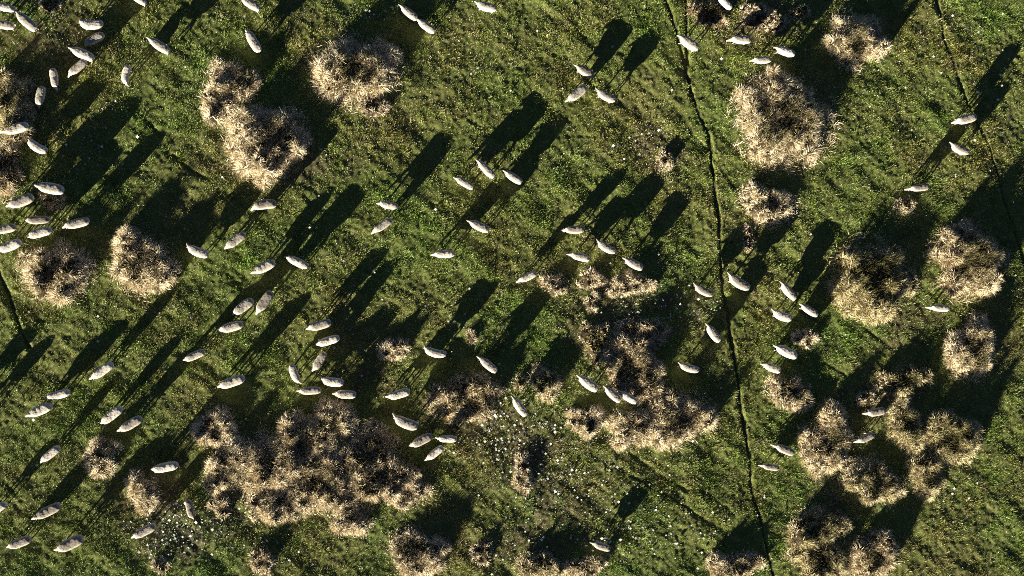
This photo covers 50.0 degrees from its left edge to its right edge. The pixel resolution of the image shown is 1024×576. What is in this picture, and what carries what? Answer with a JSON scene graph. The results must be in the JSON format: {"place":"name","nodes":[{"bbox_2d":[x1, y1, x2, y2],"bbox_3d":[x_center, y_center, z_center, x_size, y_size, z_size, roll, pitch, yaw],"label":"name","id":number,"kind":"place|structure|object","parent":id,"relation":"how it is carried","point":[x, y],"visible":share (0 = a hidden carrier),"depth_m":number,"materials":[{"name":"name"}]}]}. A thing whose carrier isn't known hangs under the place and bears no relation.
{"place":"outdoors","nodes":[
{"label":"outdoors","id":0,"kind":"place"},
{"bbox_2d":[0,0,1023,575],"bbox_3d":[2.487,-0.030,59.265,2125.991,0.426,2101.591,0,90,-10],"label":"ground","id":1,"kind":"structure","parent":0,"point":[246,282],"depth_m":58.80,"materials":[{"name":"plant"}]},
{"bbox_2d":[0,239,21,251],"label":"sheep","id":2,"kind":"object","parent":1,"relation":"on","point":[11,245],"visible":1,"depth_m":53.58},
{"bbox_2d":[0,137,25,206],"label":"rush clump","id":3,"kind":"object","parent":1,"relation":"on","point":[10,173],"visible":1,"depth_m":54.10,"materials":[{"name":"plant"}]},
{"bbox_2d":[0,122,29,134],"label":"sheep","id":4,"kind":"object","parent":1,"relation":"on","point":[19,127],"visible":1,"depth_m":53.65},
{"bbox_2d":[0,67,37,147],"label":"rush clump","id":5,"kind":"object","parent":1,"relation":"on","point":[14,106],"visible":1,"depth_m":54.09,"materials":[{"name":"plant"}]},
{"bbox_2d":[6,535,31,548],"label":"sheep","id":6,"kind":"object","parent":1,"relation":"on","point":[20,542],"visible":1,"depth_m":53.84},
{"bbox_2d":[6,193,34,207],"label":"sheep","id":7,"kind":"object","parent":1,"relation":"on","point":[23,200],"visible":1,"depth_m":53.60},
{"bbox_2d":[15,11,38,31],"bbox_3d":[-23.940,-13.137,54.129,1.367,0.866,0.483,42,83,-7],"label":"sheep","id":8,"kind":"object","parent":1,"relation":"on","point":[27,22],"visible":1,"depth_m":53.77},
{"bbox_2d":[25,403,52,416],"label":"sheep","id":9,"kind":"object","parent":1,"relation":"on","point":[41,409],"visible":1,"depth_m":53.96},
{"bbox_2d":[27,226,51,238],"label":"sheep","id":10,"kind":"object","parent":1,"relation":"on","point":[41,232],"visible":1,"depth_m":53.84},
{"bbox_2d":[31,502,62,519],"bbox_3d":[-22.995,11.038,54.329,1.551,0.975,0.494,-27,94,-9],"label":"sheep","id":11,"kind":"object","parent":1,"relation":"on","point":[48,510],"visible":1,"depth_m":53.92},
{"bbox_2d":[32,182,64,194],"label":"sheep","id":12,"kind":"object","parent":1,"relation":"on","point":[51,188],"visible":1,"depth_m":53.84},
{"bbox_2d":[36,0,64,14],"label":"rush clump","id":13,"kind":"object","parent":1,"relation":"on","point":[49,6],"visible":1,"depth_m":54.60,"materials":[{"name":"plant"}]},
{"bbox_2d":[36,192,65,212],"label":"rush clump","id":14,"kind":"object","parent":1,"relation":"on","point":[53,201],"visible":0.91,"depth_m":54.56,"materials":[{"name":"plant"}]},
{"bbox_2d":[12,238,97,308],"bbox_3d":[-22.658,-0.786,54.222,4.277,1.466,3.817,0,90,-10],"label":"rush clump","id":15,"kind":"object","parent":1,"relation":"on","point":[69,267],"visible":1,"depth_m":54.42,"materials":[{"name":"plant"}]},
{"bbox_2d":[54,533,83,551],"bbox_3d":[-21.948,12.675,54.445,1.536,0.973,0.566,-25,94,-9],"label":"sheep","id":16,"kind":"object","parent":1,"relation":"on","point":[70,543],"visible":1,"depth_m":54.04},
{"bbox_2d":[62,217,89,228],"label":"sheep","id":17,"kind":"object","parent":1,"relation":"on","point":[77,223],"visible":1,"depth_m":54.10},
{"bbox_2d":[68,46,94,62],"bbox_3d":[-21.375,-11.632,54.549,1.330,0.836,0.483,24,86,-9],"label":"sheep","id":18,"kind":"object","parent":1,"relation":"on","point":[81,53],"visible":1,"depth_m":54.20},
{"bbox_2d":[79,19,103,29],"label":"sheep","id":19,"kind":"object","parent":1,"relation":"on","point":[92,24],"visible":1,"depth_m":54.37},
{"bbox_2d":[77,435,123,479],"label":"rush clump","id":20,"kind":"object","parent":1,"relation":"on","point":[103,450],"visible":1,"depth_m":54.96,"materials":[{"name":"plant"}]},
{"bbox_2d":[89,361,113,379],"bbox_3d":[-20.461,4.165,54.782,1.429,0.906,0.448,-37,96,-8],"label":"sheep","id":21,"kind":"object","parent":1,"relation":"on","point":[103,370],"visible":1,"depth_m":54.40},
{"bbox_2d":[100,406,123,423],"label":"sheep","id":22,"kind":"object","parent":1,"relation":"on","point":[112,414],"visible":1,"depth_m":54.50},
{"bbox_2d":[117,415,142,431],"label":"sheep","id":23,"kind":"object","parent":1,"relation":"on","point":[132,423],"visible":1,"depth_m":54.67},
{"bbox_2d":[122,466,163,518],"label":"rush clump","id":24,"kind":"object","parent":1,"relation":"on","point":[145,493],"visible":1,"depth_m":55.35,"materials":[{"name":"plant"}]},
{"bbox_2d":[131,523,155,537],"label":"sheep","id":25,"kind":"object","parent":1,"relation":"on","point":[145,530],"visible":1,"depth_m":54.80},
{"bbox_2d":[106,223,181,303],"bbox_3d":[-18.495,-1.112,55.023,3.852,1.391,4.403,0,90,-10],"label":"rush clump","id":26,"kind":"object","parent":1,"relation":"on","point":[140,264],"visible":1,"depth_m":55.14,"materials":[{"name":"plant"}]},
{"bbox_2d":[146,37,170,54],"bbox_3d":[-17.759,-12.187,55.170,1.338,0.841,0.450,33,85,-8],"label":"sheep","id":27,"kind":"object","parent":1,"relation":"on","point":[159,45],"visible":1,"depth_m":54.81},
{"bbox_2d":[149,557,169,574],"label":"rush clump","id":28,"kind":"object","parent":1,"relation":"on","point":[164,564],"visible":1,"depth_m":55.59,"materials":[{"name":"plant"}]},
{"bbox_2d":[150,461,178,472],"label":"sheep","id":29,"kind":"object","parent":1,"relation":"on","point":[166,466],"visible":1,"depth_m":54.92},
{"bbox_2d":[186,243,208,257],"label":"sheep","id":30,"kind":"object","parent":1,"relation":"on","point":[197,251],"visible":1,"depth_m":55.22},
{"bbox_2d":[190,402,240,451],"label":"rush clump","id":31,"kind":"object","parent":1,"relation":"on","point":[206,432],"visible":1,"depth_m":55.94,"materials":[{"name":"plant"}]},
{"bbox_2d":[197,56,237,128],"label":"rush clump","id":32,"kind":"object","parent":1,"relation":"on","point":[218,103],"visible":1,"depth_m":55.91,"materials":[{"name":"plant"}]},
{"bbox_2d":[205,492,231,518],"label":"rush clump","id":33,"kind":"object","parent":1,"relation":"on","point":[221,503],"visible":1,"depth_m":56.11,"materials":[{"name":"plant"}]},
{"bbox_2d":[201,434,250,498],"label":"rush clump","id":34,"kind":"object","parent":1,"relation":"on","point":[219,469],"visible":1,"depth_m":56.00,"materials":[{"name":"plant"}]},
{"bbox_2d":[217,321,242,332],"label":"sheep","id":35,"kind":"object","parent":1,"relation":"on","point":[232,326],"visible":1,"depth_m":55.50},
{"bbox_2d":[217,375,244,388],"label":"sheep","id":36,"kind":"object","parent":1,"relation":"on","point":[232,381],"visible":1,"depth_m":55.44},
{"bbox_2d":[224,232,245,248],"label":"sheep","id":37,"kind":"object","parent":1,"relation":"on","point":[235,239],"visible":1,"depth_m":55.47},
{"bbox_2d":[216,58,262,103],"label":"rush clump","id":38,"kind":"object","parent":1,"relation":"on","point":[242,84],"visible":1,"depth_m":56.07,"materials":[{"name":"plant"}]},
{"bbox_2d":[231,298,253,314],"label":"sheep","id":39,"kind":"object","parent":1,"relation":"on","point":[243,306],"visible":1,"depth_m":55.51},
{"bbox_2d":[245,29,261,52],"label":"sheep","id":40,"kind":"object","parent":1,"relation":"on","point":[253,42],"visible":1,"depth_m":55.66},
{"bbox_2d":[247,545,278,575],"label":"rush clump","id":41,"kind":"object","parent":1,"relation":"on","point":[262,561],"visible":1,"depth_m":56.42,"materials":[{"name":"plant"}]},
{"bbox_2d":[250,260,275,273],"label":"sheep","id":42,"kind":"object","parent":1,"relation":"on","point":[265,266],"visible":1,"depth_m":55.73},
{"bbox_2d":[251,199,276,210],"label":"sheep","id":43,"kind":"object","parent":1,"relation":"on","point":[264,204],"visible":1,"depth_m":55.70},
{"bbox_2d":[227,427,302,498],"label":"rush clump","id":44,"kind":"object","parent":1,"relation":"on","point":[267,470],"visible":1,"depth_m":56.33,"materials":[{"name":"plant"}]},
{"bbox_2d":[256,290,273,314],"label":"sheep","id":45,"kind":"object","parent":1,"relation":"on","point":[264,301],"visible":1,"depth_m":55.69},
{"bbox_2d":[217,101,314,190],"bbox_3d":[-12.522,-7.358,55.923,5.030,1.633,4.997,0,90,-10],"label":"rush clump","id":46,"kind":"object","parent":1,"relation":"on","point":[263,146],"visible":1,"depth_m":56.16,"materials":[{"name":"plant"}]},
{"bbox_2d":[237,489,318,527],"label":"rush clump","id":47,"kind":"object","parent":1,"relation":"on","point":[272,509],"visible":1,"depth_m":56.52,"materials":[{"name":"plant"}]},
{"bbox_2d":[268,407,335,480],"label":"rush clump","id":48,"kind":"object","parent":1,"relation":"on","point":[297,430],"visible":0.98,"depth_m":56.60,"materials":[{"name":"plant"}]},
{"bbox_2d":[271,436,358,518],"bbox_3d":[-9.895,9.868,56.694,5.150,1.248,4.403,0,90,-10],"label":"rush clump","id":49,"kind":"object","parent":1,"relation":"on","point":[322,484],"visible":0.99,"depth_m":56.84,"materials":[{"name":"plant"}]},
{"bbox_2d":[306,319,330,330],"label":"sheep","id":50,"kind":"object","parent":1,"relation":"on","point":[319,324],"visible":1,"depth_m":56.25},
{"bbox_2d":[319,376,343,386],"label":"sheep","id":51,"kind":"object","parent":1,"relation":"on","point":[333,382],"visible":1,"depth_m":56.43},
{"bbox_2d":[310,395,359,454],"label":"rush clump","id":52,"kind":"object","parent":1,"relation":"on","point":[339,417],"visible":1,"depth_m":56.92,"materials":[{"name":"plant"}]},
{"bbox_2d":[325,494,375,538],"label":"rush clump","id":53,"kind":"object","parent":1,"relation":"on","point":[350,520],"visible":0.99,"depth_m":57.19,"materials":[{"name":"plant"}]},
{"bbox_2d":[306,29,405,113],"bbox_3d":[-8.188,-11.319,56.722,5.768,1.694,4.560,0,90,-10],"label":"rush clump","id":54,"kind":"object","parent":1,"relation":"on","point":[348,68],"visible":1,"depth_m":56.97,"materials":[{"name":"plant"}]},
{"bbox_2d":[338,415,400,472],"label":"rush clump","id":55,"kind":"object","parent":1,"relation":"on","point":[372,441],"visible":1,"depth_m":57.31,"materials":[{"name":"plant"}]},
{"bbox_2d":[356,91,391,120],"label":"rush clump","id":56,"kind":"object","parent":1,"relation":"on","point":[381,107],"visible":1,"depth_m":57.37,"materials":[{"name":"plant"}]},
{"bbox_2d":[337,453,422,512],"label":"rush clump","id":57,"kind":"object","parent":1,"relation":"on","point":[371,484],"visible":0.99,"depth_m":57.33,"materials":[{"name":"plant"}]},
{"bbox_2d":[376,336,410,361],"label":"rush clump","id":58,"kind":"object","parent":1,"relation":"on","point":[394,350],"visible":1,"depth_m":57.56,"materials":[{"name":"plant"}]},
{"bbox_2d":[392,413,418,429],"bbox_3d":[-5.651,7.011,57.424,1.486,0.971,0.559,22,86,-9],"label":"sheep","id":59,"kind":"object","parent":1,"relation":"on","point":[405,423],"visible":1,"depth_m":57.01},
{"bbox_2d":[389,475,435,510],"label":"rush clump","id":60,"kind":"object","parent":1,"relation":"on","point":[419,490],"visible":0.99,"depth_m":57.77,"materials":[{"name":"plant"}]},
{"bbox_2d":[379,523,453,575],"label":"rush clump","id":61,"kind":"object","parent":1,"relation":"on","point":[415,553],"visible":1,"depth_m":57.70,"materials":[{"name":"plant"}]},
{"bbox_2d":[408,433,431,446],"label":"sheep","id":62,"kind":"object","parent":1,"relation":"on","point":[421,440],"visible":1,"depth_m":57.24},
{"bbox_2d":[421,369,504,423],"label":"rush clump","id":63,"kind":"object","parent":1,"relation":"on","point":[475,395],"visible":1,"depth_m":58.14,"materials":[{"name":"plant"}]},
{"bbox_2d":[469,536,493,570],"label":"rush clump","id":64,"kind":"object","parent":1,"relation":"on","point":[479,554],"visible":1,"depth_m":58.44,"materials":[{"name":"plant"}]},
{"bbox_2d":[1,0,1022,575],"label":"white flowers","id":65,"kind":"object","parent":1,"relation":"on","point":[163,540],"visible":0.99,"depth_m":58.91,"materials":[{"name":"white plant"}]},
{"bbox_2d":[511,450,533,495],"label":"rush clump","id":66,"kind":"object","parent":1,"relation":"on","point":[522,480],"visible":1,"depth_m":58.79,"materials":[{"name":"plant"}]},
{"bbox_2d":[506,550,567,575],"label":"rush clump","id":67,"kind":"object","parent":1,"relation":"on","point":[545,564],"visible":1,"depth_m":58.83,"materials":[{"name":"plant"}]},
{"bbox_2d":[526,360,563,403],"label":"rush clump","id":68,"kind":"object","parent":1,"relation":"on","point":[545,382],"visible":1,"depth_m":58.88,"materials":[{"name":"plant"}]},
{"bbox_2d":[536,272,568,297],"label":"rush clump","id":69,"kind":"object","parent":1,"relation":"on","point":[554,285],"visible":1,"depth_m":59.05,"materials":[{"name":"plant"}]},
{"bbox_2d":[564,84,586,101],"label":"sheep","id":70,"kind":"object","parent":1,"relation":"on","point":[578,92],"visible":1,"depth_m":58.57},
{"bbox_2d":[563,555,607,575],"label":"rush clump","id":71,"kind":"object","parent":1,"relation":"on","point":[590,566],"visible":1,"depth_m":59.35,"materials":[{"name":"plant"}]},
{"bbox_2d":[563,404,608,441],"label":"rush clump","id":72,"kind":"object","parent":1,"relation":"on","point":[589,421],"visible":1,"depth_m":59.28,"materials":[{"name":"plant"}]},
{"bbox_2d":[576,375,597,391],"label":"sheep","id":73,"kind":"object","parent":1,"relation":"on","point":[588,384],"visible":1,"depth_m":58.67},
{"bbox_2d":[573,267,608,290],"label":"rush clump","id":74,"kind":"object","parent":1,"relation":"on","point":[591,277],"visible":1,"depth_m":59.42,"materials":[{"name":"plant"}]},
{"bbox_2d":[584,290,601,314],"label":"rush clump","id":75,"kind":"object","parent":1,"relation":"on","point":[592,301],"visible":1,"depth_m":59.44,"materials":[{"name":"plant"}]},
{"bbox_2d":[576,315,613,369],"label":"rush clump","id":76,"kind":"object","parent":1,"relation":"on","point":[590,335],"visible":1,"depth_m":59.34,"materials":[{"name":"plant"}]},
{"bbox_2d":[603,407,654,451],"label":"rush clump","id":77,"kind":"object","parent":1,"relation":"on","point":[620,425],"visible":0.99,"depth_m":59.62,"materials":[{"name":"plant"}]},
{"bbox_2d":[602,268,657,298],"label":"rush clump","id":78,"kind":"object","parent":1,"relation":"on","point":[626,283],"visible":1,"depth_m":59.71,"materials":[{"name":"plant"}]},
{"bbox_2d":[597,329,667,408],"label":"rush clump","id":79,"kind":"object","parent":1,"relation":"on","point":[640,380],"visible":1,"depth_m":59.54,"materials":[{"name":"plant"}]},
{"bbox_2d":[612,313,671,349],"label":"rush clump","id":80,"kind":"object","parent":1,"relation":"on","point":[651,332],"visible":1,"depth_m":59.82,"materials":[{"name":"plant"}]},
{"bbox_2d":[655,148,674,171],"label":"rush clump","id":81,"kind":"object","parent":1,"relation":"on","point":[665,161],"visible":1,"depth_m":60.17,"materials":[{"name":"plant"}]},
{"bbox_2d":[643,385,721,452],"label":"rush clump","id":82,"kind":"object","parent":1,"relation":"on","point":[675,418],"visible":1,"depth_m":60.05,"materials":[{"name":"plant"}]},
{"bbox_2d":[677,35,698,51],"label":"sheep","id":83,"kind":"object","parent":1,"relation":"on","point":[689,43],"visible":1,"depth_m":59.56},
{"bbox_2d":[685,0,729,28],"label":"rush clump","id":84,"kind":"object","parent":1,"relation":"on","point":[708,14],"visible":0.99,"depth_m":60.40,"materials":[{"name":"plant"}]},
{"bbox_2d":[665,1,773,575],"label":"sheep track","id":85,"kind":"structure","parent":1,"relation":"on","point":[721,283],"depth_m":61.01,"materials":[{"name":"green plant"}]},
{"bbox_2d":[705,548,765,575],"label":"rush clump","id":86,"kind":"object","parent":1,"relation":"on","point":[743,564],"visible":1,"depth_m":60.60,"materials":[{"name":"plant"}]},
{"bbox_2d":[727,272,750,290],"bbox_3d":[12.343,-0.317,60.483,1.488,0.973,0.521,31,85,-9],"label":"sheep","id":87,"kind":"object","parent":1,"relation":"on","point":[738,282],"visible":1,"depth_m":60.07},
{"bbox_2d":[740,221,754,252],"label":"rush clump","id":88,"kind":"object","parent":1,"relation":"on","point":[747,239],"visible":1,"depth_m":61.01,"materials":[{"name":"plant"}]},
{"bbox_2d":[736,1,789,32],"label":"rush clump","id":89,"kind":"object","parent":1,"relation":"on","point":[754,14],"visible":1,"depth_m":61.01,"materials":[{"name":"plant"}]},
{"bbox_2d":[736,177,799,227],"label":"rush clump","id":90,"kind":"object","parent":1,"relation":"on","point":[765,204],"visible":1,"depth_m":61.02,"materials":[{"name":"plant"}]},
{"bbox_2d":[724,64,842,175],"bbox_3d":[15.318,-9.438,60.745,7.247,1.746,6.506,0,90,-10],"label":"rush clump","id":91,"kind":"object","parent":1,"relation":"on","point":[773,133],"visible":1,"depth_m":60.92,"materials":[{"name":"plant"}]},
{"bbox_2d":[773,345,797,358],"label":"sheep","id":92,"kind":"object","parent":1,"relation":"on","point":[787,352],"visible":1,"depth_m":60.53},
{"bbox_2d":[763,373,814,414],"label":"rush clump","id":93,"kind":"object","parent":1,"relation":"on","point":[792,394],"visible":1,"depth_m":61.22,"materials":[{"name":"plant"}]},
{"bbox_2d":[789,4,813,21],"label":"rush clump","id":94,"kind":"object","parent":1,"relation":"on","point":[801,12],"visible":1,"depth_m":61.51,"materials":[{"name":"plant"}]},
{"bbox_2d":[790,327,820,350],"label":"rush clump","id":95,"kind":"object","parent":1,"relation":"on","point":[805,338],"visible":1,"depth_m":61.52,"materials":[{"name":"plant"}]},
{"bbox_2d":[782,500,852,552],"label":"rush clump","id":96,"kind":"object","parent":1,"relation":"on","point":[818,524],"visible":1,"depth_m":61.49,"materials":[{"name":"plant"}]},
{"bbox_2d":[782,535,852,575],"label":"rush clump","id":97,"kind":"object","parent":1,"relation":"on","point":[825,560],"visible":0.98,"depth_m":61.48,"materials":[{"name":"plant"}]},
{"bbox_2d":[797,398,854,481],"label":"rush clump","id":98,"kind":"object","parent":1,"relation":"on","point":[816,449],"visible":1,"depth_m":61.51,"materials":[{"name":"plant"}]},
{"bbox_2d":[820,5,892,76],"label":"rush clump","id":99,"kind":"object","parent":1,"relation":"on","point":[851,42],"visible":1,"depth_m":61.85,"materials":[{"name":"plant"}]},
{"bbox_2d":[855,389,879,406],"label":"rush clump","id":100,"kind":"object","parent":1,"relation":"on","point":[864,398],"visible":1,"depth_m":62.09,"materials":[{"name":"plant"}]},
{"bbox_2d":[840,525,902,575],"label":"rush clump","id":101,"kind":"object","parent":1,"relation":"on","point":[873,555],"visible":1,"depth_m":61.95,"materials":[{"name":"plant"}]},
{"bbox_2d":[824,226,919,325],"bbox_3d":[20.328,-0.615,61.712,5.854,1.524,5.657,-44,97,-7],"label":"rush clump","id":102,"kind":"object","parent":1,"relation":"on","point":[865,285],"visible":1,"depth_m":61.86,"materials":[{"name":"plant"}]},
{"bbox_2d":[836,453,910,505],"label":"rush clump","id":103,"kind":"object","parent":1,"relation":"on","point":[869,482],"visible":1,"depth_m":61.99,"materials":[{"name":"plant"}]},
{"bbox_2d":[871,363,934,396],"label":"rush clump","id":104,"kind":"object","parent":1,"relation":"on","point":[897,382],"visible":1,"depth_m":62.32,"materials":[{"name":"plant"}]},
{"bbox_2d":[893,197,915,216],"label":"rush clump","id":105,"kind":"object","parent":1,"relation":"on","point":[904,206],"visible":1,"depth_m":62.48,"materials":[{"name":"plant"}]},
{"bbox_2d":[885,392,927,456],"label":"rush clump","id":106,"kind":"object","parent":1,"relation":"on","point":[905,433],"visible":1,"depth_m":62.34,"materials":[{"name":"plant"}]},
{"bbox_2d":[901,266,919,296],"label":"rush clump","id":107,"kind":"object","parent":1,"relation":"on","point":[911,278],"visible":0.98,"depth_m":62.59,"materials":[{"name":"plant"}]},
{"bbox_2d":[902,451,949,502],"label":"rush clump","id":108,"kind":"object","parent":1,"relation":"on","point":[924,475],"visible":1,"depth_m":62.60,"materials":[{"name":"plant"}]},
{"bbox_2d":[920,403,986,473],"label":"rush clump","id":109,"kind":"object","parent":1,"relation":"on","point":[954,438],"visible":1,"depth_m":62.69,"materials":[{"name":"plant"}]},
{"bbox_2d":[920,216,1011,304],"bbox_3d":[26.437,-1.563,62.716,5.714,1.681,5.230,-18,93,-9],"label":"rush clump","id":110,"kind":"object","parent":1,"relation":"on","point":[968,256],"visible":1,"depth_m":62.87,"materials":[{"name":"plant"}]},
{"bbox_2d":[941,311,998,384],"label":"rush clump","id":111,"kind":"object","parent":1,"relation":"on","point":[969,347],"visible":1,"depth_m":63.07,"materials":[{"name":"plant"}]},
{"bbox_2d":[935,0,1023,268],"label":"sheep track","id":112,"kind":"structure","parent":1,"relation":"on","point":[978,128],"depth_m":63.47,"materials":[{"name":"green plant"}]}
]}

